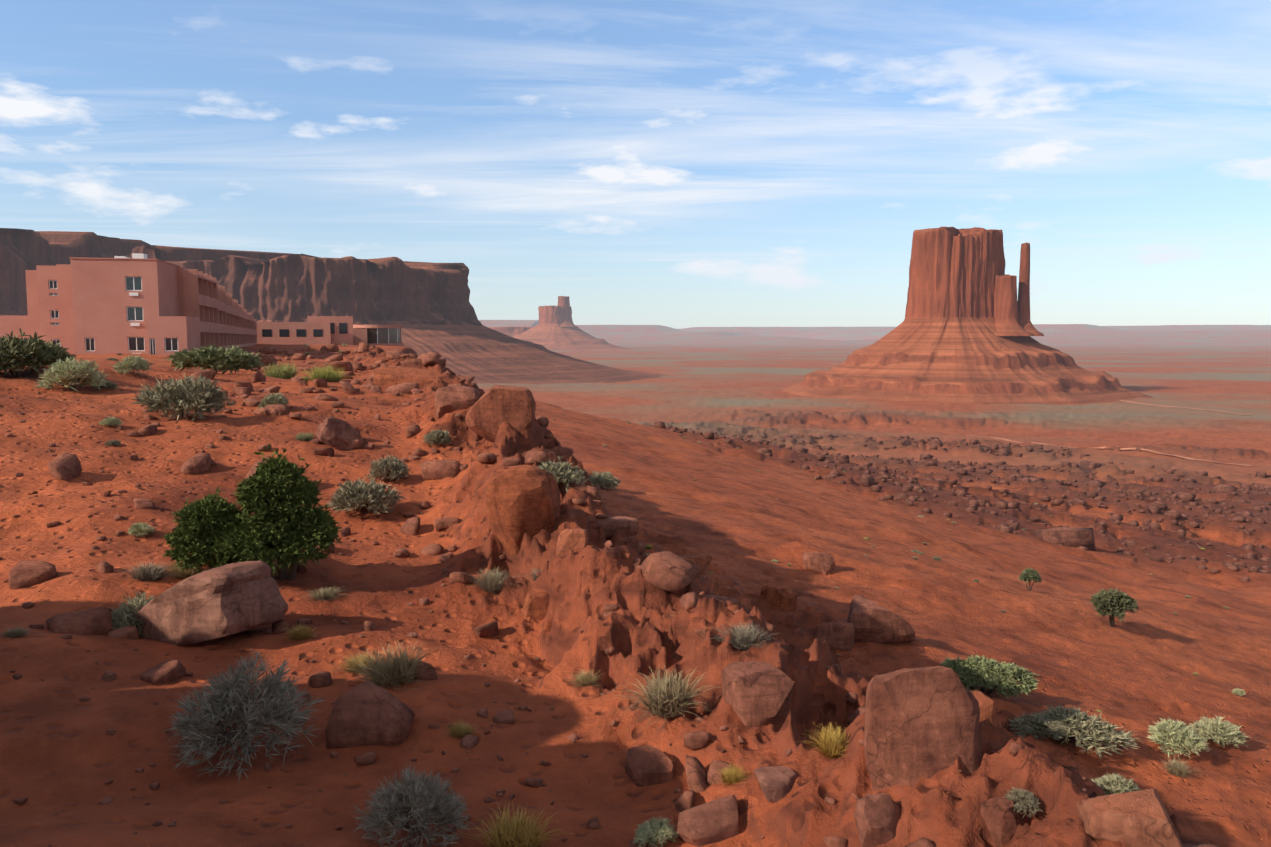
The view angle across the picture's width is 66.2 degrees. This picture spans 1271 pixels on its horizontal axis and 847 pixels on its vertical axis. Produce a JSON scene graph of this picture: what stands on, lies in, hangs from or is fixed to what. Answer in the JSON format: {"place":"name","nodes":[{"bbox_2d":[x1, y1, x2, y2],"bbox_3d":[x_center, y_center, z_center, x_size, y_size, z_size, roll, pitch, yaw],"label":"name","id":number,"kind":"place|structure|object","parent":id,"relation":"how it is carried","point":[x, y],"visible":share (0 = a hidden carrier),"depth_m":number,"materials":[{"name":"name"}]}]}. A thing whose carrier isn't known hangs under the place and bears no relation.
{"place":"outdoors","nodes":[
{"label":"outdoors","id":0,"kind":"place"},
{"bbox_2d":[0,320,1270,846],"bbox_3d":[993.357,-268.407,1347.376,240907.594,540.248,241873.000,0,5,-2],"label":"terrain","id":1,"kind":"structure","parent":0,"point":[64,754],"depth_m":31.28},
{"bbox_2d":[0,626,35,639],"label":"grass tuft","id":2,"kind":"object","parent":1,"relation":"on","point":[16,633],"visible":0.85,"depth_m":15.46,"materials":[{"name":"plant"}]},
{"bbox_2d":[0,329,75,376],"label":"shrub","id":3,"kind":"object","parent":1,"relation":"on","point":[18,354],"visible":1,"depth_m":39.64,"materials":[{"name":"green plant"}]},
{"bbox_2d":[33,356,109,391],"bbox_3d":[-22.274,-1.916,38.479,2.771,1.513,2.820,-5,1,-36],"label":"sage shrub","id":4,"kind":"object","parent":1,"relation":"on","point":[69,372],"visible":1,"depth_m":38.07,"materials":[{"name":"green plant"}]},
{"bbox_2d":[0,228,149,315],"bbox_3d":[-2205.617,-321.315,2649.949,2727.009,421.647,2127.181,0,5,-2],"label":"mesa","id":5,"kind":"structure","parent":1,"relation":"on","point":[22,251],"depth_m":2594.32,"materials":[{"name":"brown stone"}]},
{"bbox_2d":[95,381,117,389],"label":"sage shrub","id":6,"kind":"object","parent":1,"relation":"on","point":[109,384],"visible":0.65,"depth_m":39.69,"materials":[{"name":"green plant"}]},
{"bbox_2d":[98,417,122,426],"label":"sage shrub","id":7,"kind":"object","parent":1,"relation":"on","point":[111,421],"visible":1,"depth_m":31.60,"materials":[{"name":"green plant"}]},
{"bbox_2d":[104,440,120,445],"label":"sage shrub","id":8,"kind":"object","parent":1,"relation":"on","point":[113,442],"visible":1,"depth_m":29.66,"materials":[{"name":"green plant"}]},
{"bbox_2d":[112,354,152,374],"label":"sage shrub","id":9,"kind":"object","parent":1,"relation":"on","point":[133,363],"visible":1,"depth_m":45.25,"materials":[{"name":"green plant"}]},
{"bbox_2d":[112,591,154,635],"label":"sage shrub","id":10,"kind":"object","parent":1,"relation":"on","point":[123,614],"visible":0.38,"depth_m":17.11,"materials":[{"name":"green plant"}]},
{"bbox_2d":[127,523,155,536],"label":"sage shrub","id":11,"kind":"object","parent":1,"relation":"on","point":[138,528],"visible":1,"depth_m":22.03,"materials":[{"name":"green plant"}]},
{"bbox_2d":[111,561,177,584],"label":"grass shrub","id":12,"kind":"object","parent":1,"relation":"on","point":[151,572],"visible":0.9,"depth_m":19.43,"materials":[{"name":"plant"}]},
{"bbox_2d":[127,373,235,420],"bbox_3d":[-15.875,-0.941,34.189,3.499,1.616,3.268,-1,12,-19],"label":"sage shrub","id":13,"kind":"object","parent":1,"relation":"on","point":[204,395],"visible":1,"depth_m":33.68,"materials":[{"name":"green plant"}]},
{"bbox_2d":[154,560,213,579],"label":"grass shrub","id":14,"kind":"object","parent":1,"relation":"on","point":[185,574],"visible":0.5,"depth_m":19.79,"materials":[{"name":"plant"}]},
{"bbox_2d":[0,253,402,354],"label":"hotel building","id":15,"kind":"structure","parent":1,"relation":"on","point":[137,303],"depth_m":109.47,"materials":[{"name":"paint"}]},
{"bbox_2d":[162,486,242,572],"bbox_3d":[-8.707,2.222,20.051,1.804,1.887,1.858,0,5,1],"label":"juniper shrub","id":16,"kind":"object","parent":1,"relation":"on","point":[201,519],"visible":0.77,"depth_m":19.47,"materials":[{"name":"green plant"}]},
{"bbox_2d":[133,561,287,645],"bbox_3d":[-7.710,3.275,17.233,2.630,1.713,1.735,2,5,19],"label":"rock","id":17,"kind":"object","parent":1,"relation":"on","point":[223,601],"visible":0.92,"depth_m":16.45,"materials":[{"name":"brown stone"}]},
{"bbox_2d":[163,343,262,374],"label":"shrub","id":18,"kind":"object","parent":1,"relation":"on","point":[222,359],"visible":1,"depth_m":52.34,"materials":[{"name":"green plant"}]},
{"bbox_2d":[162,648,325,783],"bbox_3d":[-5.196,3.733,12.779,2.009,1.415,1.991,8,13,38],"label":"dry shrub","id":19,"kind":"object","parent":1,"relation":"on","point":[216,711],"visible":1,"depth_m":12.56,"materials":[{"name":"grey plant"}]},
{"bbox_2d":[204,443,341,580],"bbox_3d":[-7.455,1.885,19.830,2.649,2.872,1.901,-8,14,-21],"label":"juniper shrub","id":20,"kind":"object","parent":1,"relation":"on","point":[285,522],"visible":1,"depth_m":19.46,"materials":[{"name":"green plant"}]},
{"bbox_2d":[258,393,289,408],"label":"sage shrub","id":21,"kind":"object","parent":1,"relation":"on","point":[276,398],"visible":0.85,"depth_m":37.58,"materials":[{"name":"green plant"}]},
{"bbox_2d":[260,361,304,378],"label":"shrub","id":22,"kind":"object","parent":1,"relation":"on","point":[285,372],"visible":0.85,"depth_m":59.56,"materials":[{"name":"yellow plant"}]},
{"bbox_2d":[282,622,320,641],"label":"grass tuft","id":23,"kind":"object","parent":1,"relation":"on","point":[298,633],"visible":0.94,"depth_m":17.03,"materials":[{"name":"plant"}]},
{"bbox_2d":[292,432,316,440],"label":"shrub","id":24,"kind":"object","parent":1,"relation":"on","point":[303,437],"visible":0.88,"depth_m":32.65,"materials":[{"name":"plant"}]},
{"bbox_2d":[301,585,348,602],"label":"grass tuft","id":25,"kind":"object","parent":1,"relation":"on","point":[327,594],"visible":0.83,"depth_m":19.32,"materials":[{"name":"plant"}]},
{"bbox_2d":[302,364,356,381],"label":"shrub","id":26,"kind":"object","parent":1,"relation":"on","point":[329,376],"visible":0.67,"depth_m":50.05,"materials":[{"name":"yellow plant"}]},
{"bbox_2d":[315,417,361,450],"bbox_3d":[-9.914,0.414,32.425,1.426,1.326,1.174,-4,6,-35],"label":"rock","id":27,"kind":"object","parent":1,"relation":"on","point":[338,433],"visible":0.77,"depth_m":31.97,"materials":[{"name":"brown stone"}]},
{"bbox_2d":[332,651,383,674],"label":"grass shrub","id":28,"kind":"object","parent":1,"relation":"on","point":[352,664],"visible":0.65,"depth_m":15.94,"materials":[{"name":"plant"}]},
{"bbox_2d":[325,477,405,514],"bbox_3d":[-7.188,1.943,26.000,2.116,1.086,1.977,0,2,-1],"label":"sage shrub","id":29,"kind":"object","parent":1,"relation":"on","point":[349,495],"visible":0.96,"depth_m":25.60,"materials":[{"name":"green plant"}]},
{"bbox_2d":[363,454,410,481],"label":"sage shrub","id":30,"kind":"object","parent":1,"relation":"on","point":[392,466],"visible":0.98,"depth_m":28.77,"materials":[{"name":"green plant"}]},
{"bbox_2d":[125,245,665,383],"bbox_3d":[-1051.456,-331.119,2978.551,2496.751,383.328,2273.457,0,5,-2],"label":"mesa","id":31,"kind":"structure","parent":1,"relation":"on","point":[428,306],"depth_m":2682.12,"materials":[{"name":"brown stone"}]},
{"bbox_2d":[337,637,453,693],"bbox_3d":[-3.837,3.812,15.309,2.224,0.656,2.512,-2,11,21],"label":"grass shrub","id":32,"kind":"object","parent":1,"relation":"on","point":[395,671],"visible":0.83,"depth_m":15.20,"materials":[{"name":"green plant"}]},
{"bbox_2d":[373,366,444,389],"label":"rock","id":33,"kind":"object","parent":1,"relation":"on","point":[388,376],"visible":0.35,"depth_m":49.75,"materials":[{"name":"brown stone"}]},
{"bbox_2d":[351,764,471,846],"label":"dry shrub","id":34,"kind":"object","parent":1,"relation":"on","point":[421,805],"visible":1,"depth_m":10.60,"materials":[{"name":"grey plant"}]},
{"bbox_2d":[422,429,452,445],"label":"sage shrub","id":35,"kind":"object","parent":1,"relation":"on","point":[442,437],"visible":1,"depth_m":33.92,"materials":[{"name":"green plant"}]},
{"bbox_2d":[435,386,479,417],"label":"rock","id":36,"kind":"object","parent":1,"relation":"on","point":[449,399],"visible":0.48,"depth_m":35.91,"materials":[{"name":"brown stone"}]},
{"bbox_2d":[445,720,481,742],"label":"grass tuft","id":37,"kind":"object","parent":1,"relation":"on","point":[458,731],"visible":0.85,"depth_m":13.65,"materials":[{"name":"plant"}]},
{"bbox_2d":[465,566,518,596],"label":"grass shrub","id":38,"kind":"object","parent":1,"relation":"on","point":[492,583],"visible":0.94,"depth_m":20.23,"materials":[{"name":"plant"}]},
{"bbox_2d":[465,385,535,442],"bbox_3d":[-4.413,-0.328,31.981,2.276,1.884,1.659,0,5,-2],"label":"rock","id":39,"kind":"object","parent":1,"relation":"on","point":[491,409],"visible":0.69,"depth_m":31.26,"materials":[{"name":"brown stone"}]},
{"bbox_2d":[456,802,573,846],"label":"grass shrub","id":40,"kind":"object","parent":1,"relation":"on","point":[513,834],"visible":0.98,"depth_m":10.80,"materials":[{"name":"green plant"}]},
{"bbox_2d":[485,465,560,554],"bbox_3d":[-2.506,1.932,21.789,1.683,2.071,1.406,0,5,-2],"label":"rock","id":41,"kind":"object","parent":1,"relation":"on","point":[520,500],"visible":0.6,"depth_m":21.31,"materials":[{"name":"brown stone"}]},
{"bbox_2d":[521,568,542,583],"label":"grass tuft","id":42,"kind":"object","parent":1,"relation":"on","point":[534,577],"visible":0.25,"depth_m":20.15,"materials":[{"name":"green plant"}]},
{"bbox_2d":[521,589,549,620],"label":"rock","id":43,"kind":"object","parent":1,"relation":"on","point":[536,604],"visible":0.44,"depth_m":19.25,"materials":[{"name":"stone"}]},
{"bbox_2d":[0,373,1122,846],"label":"pebbles","id":44,"kind":"object","parent":1,"relation":"on","point":[470,741],"visible":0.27,"depth_m":14.62,"materials":[{"name":"brown stone"}]},
{"bbox_2d":[488,296,638,349],"bbox_3d":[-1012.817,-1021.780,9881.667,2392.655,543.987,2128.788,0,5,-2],"label":"butte","id":45,"kind":"object","parent":1,"relation":"on","point":[555,328],"visible":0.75,"depth_m":9726.05,"materials":[{"name":"brown stone"}]},
{"bbox_2d":[538,456,588,490],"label":"sage shrub","id":46,"kind":"object","parent":1,"relation":"on","point":[565,473],"visible":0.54,"depth_m":24.50,"materials":[{"name":"green plant"}]},
{"bbox_2d":[556,528,588,556],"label":"rock","id":47,"kind":"object","parent":1,"relation":"on","point":[573,539],"visible":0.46,"depth_m":19.85,"materials":[{"name":"brown stone"}]},
{"bbox_2d":[565,670,605,690],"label":"grass tuft","id":48,"kind":"object","parent":1,"relation":"on","point":[586,679],"visible":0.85,"depth_m":15.39,"materials":[{"name":"plant"}]},
{"bbox_2d":[588,470,620,489],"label":"sage shrub","id":49,"kind":"object","parent":1,"relation":"on","point":[605,479],"visible":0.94,"depth_m":114.97,"materials":[{"name":"green plant"}]},
{"bbox_2d":[9,342,1219,846],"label":"rubble rock","id":50,"kind":"object","parent":1,"relation":"on","point":[367,714],"visible":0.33,"depth_m":18.47,"materials":[{"name":"brown stone"}]},
{"bbox_2d":[596,516,638,537],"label":"rock","id":51,"kind":"object","parent":1,"relation":"on","point":[624,525],"visible":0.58,"depth_m":22.83,"materials":[{"name":"brown stone"}]},
{"bbox_2d":[625,745,675,786],"bbox_3d":[0.209,4.478,12.697,0.707,0.456,0.555,1,5,10],"label":"rock","id":52,"kind":"object","parent":1,"relation":"on","point":[647,765],"visible":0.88,"depth_m":12.51,"materials":[{"name":"brown stone"}]},
{"bbox_2d":[633,817,677,846],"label":"sage shrub","id":53,"kind":"object","parent":1,"relation":"on","point":[655,831],"visible":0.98,"depth_m":11.03,"materials":[{"name":"green plant"}]},
{"bbox_2d":[602,665,720,735],"bbox_3d":[0.500,3.770,13.799,2.074,0.579,1.910,-11,8,-40],"label":"grass shrub","id":54,"kind":"object","parent":1,"relation":"on","point":[665,700],"visible":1,"depth_m":13.69,"materials":[{"name":"green plant"}]},
{"bbox_2d":[681,554,711,574],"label":"rock","id":55,"kind":"object","parent":1,"relation":"on","point":[702,561],"visible":0.58,"depth_m":66.96,"materials":[{"name":"brown stone"}]},
{"bbox_2d":[677,795,739,846],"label":"rock","id":56,"kind":"object","parent":1,"relation":"on","point":[713,821],"visible":0.94,"depth_m":11.03,"materials":[{"name":"brown stone"}]},
{"bbox_2d":[714,762,750,785],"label":"grass tuft","id":57,"kind":"object","parent":1,"relation":"on","point":[732,776],"visible":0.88,"depth_m":11.96,"materials":[{"name":"yellow plant"}]},
{"bbox_2d":[699,622,776,652],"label":"grass shrub","id":58,"kind":"object","parent":1,"relation":"on","point":[744,640],"visible":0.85,"depth_m":14.84,"materials":[{"name":"green plant"}]},
{"bbox_2d":[721,661,794,726],"bbox_3d":[1.742,3.820,13.566,0.954,0.895,0.921,-1,5,-12],"label":"rock","id":59,"kind":"object","parent":1,"relation":"on","point":[756,694],"visible":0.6,"depth_m":13.25,"materials":[{"name":"brown stone"}]},
{"bbox_2d":[753,766,796,802],"bbox_3d":[1.681,4.237,11.403,0.542,0.344,0.426,-2,5,-17],"label":"rock","id":60,"kind":"object","parent":1,"relation":"on","point":[776,783],"visible":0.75,"depth_m":11.27,"materials":[{"name":"brown stone"}]},
{"bbox_2d":[760,583,796,611],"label":"rock","id":61,"kind":"object","parent":1,"relation":"on","point":[782,597],"visible":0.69,"depth_m":59.37,"materials":[{"name":"brown stone"}]},
{"bbox_2d":[802,552,835,574],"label":"rock","id":62,"kind":"object","parent":1,"relation":"on","point":[822,562],"visible":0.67,"depth_m":78.08,"materials":[{"name":"brown stone"}]},
{"bbox_2d":[801,722,851,767],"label":"grass shrub","id":63,"kind":"object","parent":1,"relation":"on","point":[831,745],"visible":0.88,"depth_m":11.79,"materials":[{"name":"yellow plant"}]},
{"bbox_2d":[812,622,854,652],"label":"rock","id":64,"kind":"object","parent":1,"relation":"on","point":[837,636],"visible":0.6,"depth_m":53.08,"materials":[{"name":"brown stone"}]},
{"bbox_2d":[855,793,900,846],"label":"rock","id":65,"kind":"object","parent":1,"relation":"on","point":[877,816],"visible":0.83,"depth_m":9.99,"materials":[{"name":"brown stone"}]},
{"bbox_2d":[847,595,915,643],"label":"rock","id":66,"kind":"object","parent":1,"relation":"on","point":[871,621],"visible":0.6,"depth_m":54.60,"materials":[{"name":"brown stone"}]},
{"bbox_2d":[864,666,981,790],"bbox_3d":[3.174,3.374,10.761,1.249,1.525,0.950,2,5,21],"label":"rock","id":67,"kind":"object","parent":1,"relation":"on","point":[922,722],"visible":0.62,"depth_m":10.44,"materials":[{"name":"brown stone"}]},
{"bbox_2d":[932,556,941,560],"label":"sage shrub","id":68,"kind":"object","parent":1,"relation":"on","point":[936,558],"visible":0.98,"depth_m":101.45,"materials":[{"name":"green plant"}]},
{"bbox_2d":[649,421,1270,582],"bbox_3d":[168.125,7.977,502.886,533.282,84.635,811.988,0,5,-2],"label":"outcrop rock","id":69,"kind":"object","parent":1,"relation":"on","point":[1075,537],"visible":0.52,"depth_m":326.61,"materials":[{"name":"brown stone"}]},
{"bbox_2d":[781,227,1151,404],"bbox_3d":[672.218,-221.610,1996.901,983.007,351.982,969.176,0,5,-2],"label":"butte","id":70,"kind":"object","parent":1,"relation":"on","point":[964,330],"visible":0.9,"depth_m":1892.94,"materials":[{"name":"brown stone"}]},
{"bbox_2d":[971,690,995,725],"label":"rock","id":71,"kind":"object","parent":1,"relation":"on","point":[986,706],"visible":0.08,"depth_m":11.70,"materials":[{"name":"brown stone"}]},
{"bbox_2d":[939,654,1038,698],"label":"juniper shrub","id":72,"kind":"object","parent":1,"relation":"on","point":[982,671],"visible":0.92,"depth_m":47.98,"materials":[{"name":"green plant"}]},
{"bbox_2d":[981,797,1018,846],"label":"rock","id":73,"kind":"object","parent":1,"relation":"on","point":[1000,815],"visible":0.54,"depth_m":9.63,"materials":[{"name":"brown stone"}]},
{"bbox_2d":[1005,788,1042,816],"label":"sage shrub","id":74,"kind":"object","parent":1,"relation":"on","point":[1030,800],"visible":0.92,"depth_m":9.69,"materials":[{"name":"green plant"}]},
{"bbox_2d":[1018,567,1041,590],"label":"tree","id":75,"kind":"object","parent":1,"relation":"on","point":[1028,575],"visible":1,"depth_m":88.66,"materials":[{"name":"green plant"}]},
{"bbox_2d":[1007,713,1070,741],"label":"sage shrub","id":76,"kind":"object","parent":1,"relation":"on","point":[1033,723],"visible":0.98,"depth_m":43.07,"materials":[{"name":"green plant"}]},
{"bbox_2d":[1034,705,1141,758],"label":"sage shrub","id":77,"kind":"object","parent":1,"relation":"on","point":[1083,726],"visible":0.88,"depth_m":42.77,"materials":[{"name":"green plant"}]},
{"bbox_2d":[1089,588,1139,626],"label":"tree","id":78,"kind":"object","parent":1,"relation":"on","point":[1114,603],"visible":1,"depth_m":79.60,"materials":[{"name":"green plant"}]},
{"bbox_2d":[1092,773,1139,794],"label":"sage shrub","id":79,"kind":"object","parent":1,"relation":"on","point":[1114,784],"visible":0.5,"depth_m":10.34,"materials":[{"name":"green plant"}]},
{"bbox_2d":[1077,788,1182,846],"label":"rock","id":80,"kind":"object","parent":1,"relation":"on","point":[1140,818],"visible":0.9,"depth_m":8.79,"materials":[{"name":"brown stone"}]},
{"bbox_2d":[1147,717,1208,757],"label":"sage shrub","id":81,"kind":"object","parent":1,"relation":"on","point":[1177,733],"visible":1,"depth_m":44.38,"materials":[{"name":"green plant"}]},
{"bbox_2d":[1160,757,1200,782],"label":"grass shrub","id":82,"kind":"object","parent":1,"relation":"on","point":[1173,767],"visible":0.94,"depth_m":41.92,"materials":[{"name":"beige plant"}]},
{"bbox_2d":[1189,715,1250,747],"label":"sage shrub","id":83,"kind":"object","parent":1,"relation":"on","point":[1218,728],"visible":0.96,"depth_m":47.04,"materials":[{"name":"green plant"}]},
{"bbox_2d":[1231,688,1245,696],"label":"sage shrub","id":84,"kind":"object","parent":1,"relation":"on","point":[1239,692],"visible":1,"depth_m":61.29,"materials":[{"name":"green plant"}]},
{"bbox_2d":[0,0,1270,328],"label":"sky","id":85,"kind":"structure","parent":0,"point":[676,164],"materials":[{"name":"blue"}]},
{"bbox_2d":[656,357,1247,414],"bbox_3d":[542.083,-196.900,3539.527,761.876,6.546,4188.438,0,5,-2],"label":"valley road","id":86,"kind":"structure","parent":0,"point":[1126,401],"depth_m":1642.56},
{"bbox_2d":[960,435,1250,465],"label":"valley road","id":87,"kind":"structure","parent":0,"point":[1115,449],"depth_m":812.97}
]}

